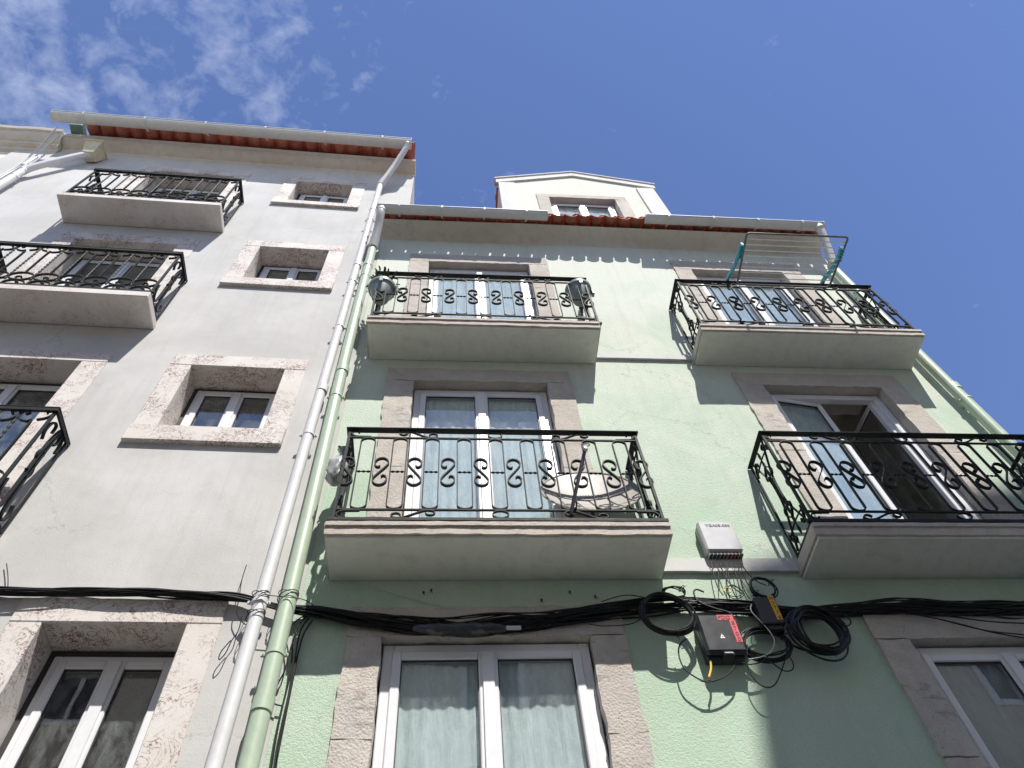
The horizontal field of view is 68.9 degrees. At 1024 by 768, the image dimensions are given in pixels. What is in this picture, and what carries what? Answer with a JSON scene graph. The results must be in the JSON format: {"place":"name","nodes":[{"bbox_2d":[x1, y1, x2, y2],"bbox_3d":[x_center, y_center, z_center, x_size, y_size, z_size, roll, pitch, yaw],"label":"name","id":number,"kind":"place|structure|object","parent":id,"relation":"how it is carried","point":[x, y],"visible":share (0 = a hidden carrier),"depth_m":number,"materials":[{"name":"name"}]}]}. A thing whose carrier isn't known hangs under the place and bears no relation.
{"place":"outdoors","nodes":[
{"label":"outdoors","id":0,"kind":"place"},
{"bbox_2d":[0,0,1023,441],"label":"sky","id":1,"kind":"structure","parent":0,"point":[897,126],"materials":[{"name":"blue"}]},
{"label":"pavement","id":2,"kind":"structure","parent":0,"visible":0},
{"bbox_2d":[0,124,63,179],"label":"townhouse","id":3,"kind":"structure","parent":2,"relation":"on","point":[20,146],"depth_m":11.99,"materials":[{"name":"paint"}]},
{"bbox_2d":[0,109,415,767],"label":"townhouse","id":4,"kind":"structure","parent":2,"relation":"on","point":[176,299],"depth_m":6.79,"materials":[{"name":"white paint"}]},
{"bbox_2d":[0,382,62,414],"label":"french window","id":5,"kind":"structure","parent":4,"relation":"in","point":[10,390],"depth_m":6.99,"materials":[{"name":"white paint"}]},
{"bbox_2d":[0,651,175,767],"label":"french window","id":6,"kind":"structure","parent":4,"relation":"in","point":[112,666],"depth_m":4.44,"materials":[{"name":"white paint"}]},
{"bbox_2d":[55,259,159,287],"bbox_3d":[-4.795,-0.994,8.656,1.220,2.065,0.106,3,-58,-6],"label":"french window","id":7,"kind":"structure","parent":4,"relation":"in","point":[141,265],"depth_m":9.36,"materials":[{"name":"white paint"}]},
{"bbox_2d":[151,188,218,200],"bbox_3d":[-4.968,-2.481,10.981,1.220,2.235,0.106,3,-58,-6],"label":"french window","id":8,"kind":"structure","parent":4,"relation":"in","point":[168,190],"depth_m":11.77,"materials":[{"name":"white paint"}]},
{"bbox_2d":[176,389,275,428],"bbox_3d":[-2.628,0.352,6.904,0.870,1.010,0.106,3,-58,-6],"label":"window","id":9,"kind":"structure","parent":4,"relation":"in","point":[236,399],"depth_m":7.09,"materials":[{"name":"white paint"}]},
{"bbox_2d":[218,602,245,659],"bbox_3d":[-1.666,1.507,4.626,0.186,0.485,0.007,3,-58,-6],"label":"loose cable","id":10,"kind":"object","parent":4,"relation":"attached to","point":[233,637],"visible":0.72,"depth_m":4.55,"materials":[{"name":"black rubber"}]},
{"bbox_2d":[245,608,265,621],"bbox_3d":[-1.597,1.443,4.646,0.117,0.067,0.115,1,-58,-5],"label":"wire wrap","id":11,"kind":"object","parent":4,"relation":"attached to","point":[254,610],"visible":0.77,"depth_m":4.62,"materials":[{"name":"grey metal"}]},
{"bbox_2d":[250,590,269,600],"bbox_3d":[-1.611,1.363,4.772,0.117,0.067,0.115,1,-58,-5],"label":"wire wrap","id":12,"kind":"object","parent":4,"relation":"attached to","point":[257,592],"visible":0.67,"depth_m":4.75,"materials":[{"name":"grey metal"}]},
{"bbox_2d":[256,594,313,605],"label":"loose cable","id":13,"kind":"object","parent":4,"relation":"attached to","point":[285,596],"visible":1,"depth_m":4.71,"materials":[{"name":"grey plastic"}]},
{"bbox_2d":[256,266,321,280],"bbox_3d":[-2.813,-1.245,9.401,0.870,1.010,0.106,3,-58,-6],"label":"window","id":14,"kind":"structure","parent":4,"relation":"in","point":[292,273],"depth_m":9.69,"materials":[{"name":"white paint"}]},
{"bbox_2d":[296,194,347,202],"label":"window","id":15,"kind":"structure","parent":4,"relation":"in","point":[303,197],"depth_m":11.95,"materials":[{"name":"white paint"}]},
{"bbox_2d":[237,171,1023,767],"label":"townhouse","id":16,"kind":"structure","parent":2,"relation":"on","point":[843,437],"depth_m":5.69,"materials":[{"name":"green paint"}]},
{"bbox_2d":[325,446,350,486],"bbox_3d":[-1.317,0.627,5.664,0.185,0.425,0.161,1,-58,-5],"label":"plastic bag","id":17,"kind":"object","parent":16,"relation":"attached to","point":[333,469],"visible":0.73,"depth_m":5.56,"materials":[{"name":"white plastic"}]},
{"bbox_2d":[366,266,400,305],"bbox_3d":[-1.415,-1.054,8.236,0.365,0.501,0.367,29,-64,-20],"label":"planter","id":18,"kind":"object","parent":16,"relation":"on","point":[381,283],"visible":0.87,"depth_m":8.12,"materials":[{"name":"grey plastic"}]},
{"bbox_2d":[350,580,443,606],"bbox_3d":[-0.730,1.400,4.986,1.023,0.364,0.004,1,-58,-5],"label":"loose cable","id":19,"kind":"object","parent":16,"relation":"attached to","point":[398,595],"visible":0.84,"depth_m":4.97,"materials":[{"name":"rubber"}]},
{"bbox_2d":[426,269,535,318],"bbox_3d":[-0.361,-0.842,8.786,1.280,2.325,0.097,1,-58,-5],"label":"french window","id":20,"kind":"structure","parent":16,"relation":"in","point":[448,284],"depth_m":9.15,"materials":[{"name":"white paint"}]},
{"bbox_2d":[404,390,568,517],"bbox_3d":[-0.233,0.727,6.326,1.292,2.385,0.097,1,-58,-5],"label":"french window","id":21,"kind":"structure","parent":16,"relation":"in","point":[431,408],"depth_m":6.53,"materials":[{"name":"white paint"}]},
{"bbox_2d":[372,644,609,767],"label":"french window","id":22,"kind":"structure","parent":16,"relation":"in","point":[518,705],"depth_m":4.41,"materials":[{"name":"white paint"}]},
{"bbox_2d":[0,586,1023,637],"bbox_3d":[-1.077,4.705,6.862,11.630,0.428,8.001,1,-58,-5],"label":"cable bundle","id":23,"kind":"object","parent":16,"relation":"attached to","point":[568,616],"visible":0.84,"depth_m":4.82,"materials":[{"name":"black rubber"}]},
{"bbox_2d":[6,563,8,585],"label":"loose cable","id":24,"kind":"object","parent":23,"relation":"attached to","point":[7,575],"visible":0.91,"depth_m":4.82,"materials":[{"name":"grey plastic"}]},
{"bbox_2d":[277,589,298,602],"bbox_3d":[-1.437,1.366,4.787,0.135,0.067,0.133,1,-58,-5],"label":"wire wrap","id":25,"kind":"object","parent":23,"relation":"attached to","point":[288,590],"visible":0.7,"depth_m":4.76,"materials":[{"name":"grey metal"}]},
{"bbox_2d":[274,616,303,706],"bbox_3d":[-1.343,1.646,4.488,0.099,0.656,0.009,1,-58,-5],"label":"loose cable","id":26,"kind":"object","parent":23,"relation":"hanging from","point":[286,661],"visible":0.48,"depth_m":4.44,"materials":[{"name":"black rubber"}]},
{"bbox_2d":[270,616,312,767],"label":"loose cable","id":27,"kind":"object","parent":23,"relation":"hanging from","point":[286,706],"visible":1,"depth_m":4.29,"materials":[{"name":"black rubber"}]},
{"bbox_2d":[413,622,520,636],"bbox_3d":[-0.281,1.540,4.686,0.681,0.091,0.096,1,-58,-5],"label":"cable splice","id":28,"kind":"object","parent":23,"relation":"hanging from","point":[473,629],"visible":1,"depth_m":4.65,"materials":[{"name":"black plastic"}]},
{"bbox_2d":[589,595,641,626],"bbox_3d":[0.700,1.491,4.917,0.428,0.261,0.007,1,-58,-5],"label":"loose cable","id":29,"kind":"object","parent":23,"relation":"attached to","point":[617,625],"visible":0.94,"depth_m":4.84,"materials":[{"name":"black rubber"}]},
{"bbox_2d":[635,592,696,638],"bbox_3d":[1.006,1.499,4.832,0.389,0.387,0.062,1,-58,-5],"label":"cable coil","id":30,"kind":"object","parent":23,"relation":"hanging from","point":[689,628],"visible":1,"depth_m":4.82,"materials":[{"name":"black rubber"}]},
{"bbox_2d":[662,585,685,598],"bbox_3d":[1.103,1.410,5.041,0.188,0.128,0.057,1,-58,-5],"label":"cable coil","id":31,"kind":"object","parent":23,"relation":"hanging from","point":[680,589],"visible":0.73,"depth_m":5.07,"materials":[{"name":"black plastic"}]},
{"bbox_2d":[727,584,743,598],"bbox_3d":[1.524,1.418,5.088,0.120,0.117,0.026,1,-58,-5],"label":"cable coil","id":32,"kind":"object","parent":23,"relation":"hanging from","point":[736,596],"visible":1,"depth_m":5.07,"materials":[{"name":"black plastic"}]},
{"bbox_2d":[749,577,778,598],"bbox_3d":[1.722,1.394,5.115,0.225,0.208,0.058,1,-58,-5],"label":"cable coil","id":33,"kind":"object","parent":23,"relation":"hanging from","point":[754,592],"visible":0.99,"depth_m":5.10,"materials":[{"name":"black plastic"}]},
{"bbox_2d":[741,626,792,663],"bbox_3d":[1.615,1.656,4.755,0.362,0.275,0.058,1,-58,-5],"label":"cable coil","id":34,"kind":"object","parent":23,"relation":"hanging from","point":[751,653],"visible":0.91,"depth_m":4.71,"materials":[{"name":"black rubber"}]},
{"bbox_2d":[742,643,793,671],"bbox_3d":[1.587,1.704,4.649,0.338,0.210,0.008,1,-58,-5],"label":"loose cable","id":35,"kind":"object","parent":34,"relation":"hanging from","point":[772,662],"visible":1,"depth_m":4.62,"materials":[{"name":"black rubber"}]},
{"bbox_2d":[751,595,784,634],"bbox_3d":[1.697,1.528,4.926,0.150,0.285,0.073,1,-58,-5],"label":"splice box","id":36,"kind":"object","parent":23,"relation":"on","point":[768,614],"visible":1,"depth_m":4.89,"materials":[{"name":"black plastic"}]},
{"bbox_2d":[749,604,774,659],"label":"loose cable","id":37,"kind":"object","parent":36,"relation":"attached to","point":[768,630],"visible":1,"depth_m":4.76,"materials":[{"name":"rubber"}]},
{"bbox_2d":[781,605,850,661],"bbox_3d":[1.961,1.605,4.808,0.454,0.407,0.095,1,-58,-5],"label":"cable coil","id":38,"kind":"object","parent":23,"relation":"hanging from","point":[797,616],"visible":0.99,"depth_m":4.80,"materials":[{"name":"black rubber"}]},
{"bbox_2d":[832,612,851,625],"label":"loose cable","id":39,"kind":"object","parent":23,"relation":"hanging from","point":[844,615],"visible":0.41,"depth_m":4.96,"materials":[{"name":"black rubber"}]},
{"bbox_2d":[877,607,1023,637],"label":"loose cable","id":40,"kind":"object","parent":23,"relation":"attached to","point":[956,615],"visible":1,"depth_m":5.04,"materials":[{"name":"black rubber"}]},
{"bbox_2d":[565,278,594,306],"bbox_3d":[0.766,-1.008,8.457,0.307,0.250,0.307,-38,-62,18],"label":"satellite dish","id":41,"kind":"object","parent":16,"relation":"on","point":[580,283],"visible":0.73,"depth_m":8.40,"materials":[{"name":"grey plastic"}]},
{"bbox_2d":[541,443,641,517],"bbox_3d":[0.588,0.846,5.627,0.660,1.018,0.585,38,-67,-24],"label":"satellite dish","id":42,"kind":"object","parent":16,"relation":"on","point":[583,497],"visible":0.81,"depth_m":5.75,"materials":[{"name":"beige paint"}]},
{"bbox_2d":[695,522,743,559],"bbox_3d":[1.537,1.169,5.545,0.276,0.335,0.096,1,-58,-5],"label":"junction box","id":43,"kind":"object","parent":16,"relation":"attached to","point":[719,540],"visible":1,"depth_m":5.49,"materials":[{"name":"grey plastic"}]},
{"bbox_2d":[711,561,741,597],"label":"loose cable","id":44,"kind":"object","parent":43,"relation":"hanging from","point":[732,587],"visible":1,"depth_m":5.21,"materials":[{"name":"black plastic"}]},
{"bbox_2d":[694,615,746,677],"bbox_3d":[1.315,1.668,4.707,0.295,0.447,0.122,1,-58,-5],"label":"junction box","id":45,"kind":"object","parent":16,"relation":"attached to","point":[720,639],"visible":0.99,"depth_m":4.70,"materials":[{"name":"black plastic"}]},
{"bbox_2d":[678,638,734,682],"bbox_3d":[1.206,1.702,4.607,0.353,0.322,0.010,1,-58,-5],"label":"loose cable","id":46,"kind":"object","parent":45,"relation":"attached to","point":[709,680],"visible":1,"depth_m":4.52,"materials":[{"name":"black rubber"}]},
{"bbox_2d":[693,589,738,627],"bbox_3d":[1.347,1.498,4.928,0.232,0.378,0.012,1,-58,-5],"label":"loose cable","id":47,"kind":"object","parent":45,"relation":"attached to","point":[698,601],"visible":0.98,"depth_m":4.95,"materials":[{"name":"grey rubber"}]},
{"bbox_2d":[746,640,786,687],"bbox_3d":[1.606,1.727,4.614,0.324,0.346,0.008,1,-58,-5],"label":"loose cable","id":48,"kind":"object","parent":45,"relation":"hanging from","point":[779,674],"visible":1,"depth_m":4.56,"materials":[{"name":"black rubber"}]},
{"bbox_2d":[718,562,745,596],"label":"loose cable","id":49,"kind":"object","parent":16,"relation":"attached to","point":[726,576],"visible":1,"depth_m":5.23,"materials":[{"name":"black plastic"}]},
{"bbox_2d":[737,562,766,598],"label":"loose cable","id":50,"kind":"object","parent":16,"relation":"attached to","point":[744,577],"visible":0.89,"depth_m":5.23,"materials":[{"name":"black rubber"}]},
{"bbox_2d":[697,277,819,326],"bbox_3d":[3.083,-0.780,9.095,1.243,2.350,0.097,1,-58,-5],"label":"french window","id":51,"kind":"structure","parent":16,"relation":"in","point":[749,292],"depth_m":9.47,"materials":[{"name":"white paint"}]},
{"bbox_2d":[725,232,848,289],"bbox_3d":[3.148,-1.395,8.560,1.237,0.298,0.722,1,-58,-5],"label":"drying rack","id":52,"kind":"object","parent":16,"relation":"attached to","point":[833,267],"visible":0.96,"depth_m":8.45,"materials":[{"name":"metal"}]},
{"bbox_2d":[770,394,981,518],"bbox_3d":[3.218,1.011,6.789,1.237,2.429,0.604,1,-58,-5],"label":"french window","id":53,"kind":"structure","parent":16,"relation":"in","point":[799,419],"depth_m":7.01,"materials":[{"name":"white paint"}]},
{"bbox_2d":[916,647,1023,767],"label":"french window","id":54,"kind":"structure","parent":16,"relation":"in","point":[983,686],"depth_m":4.73,"materials":[{"name":"white paint"}]}
]}

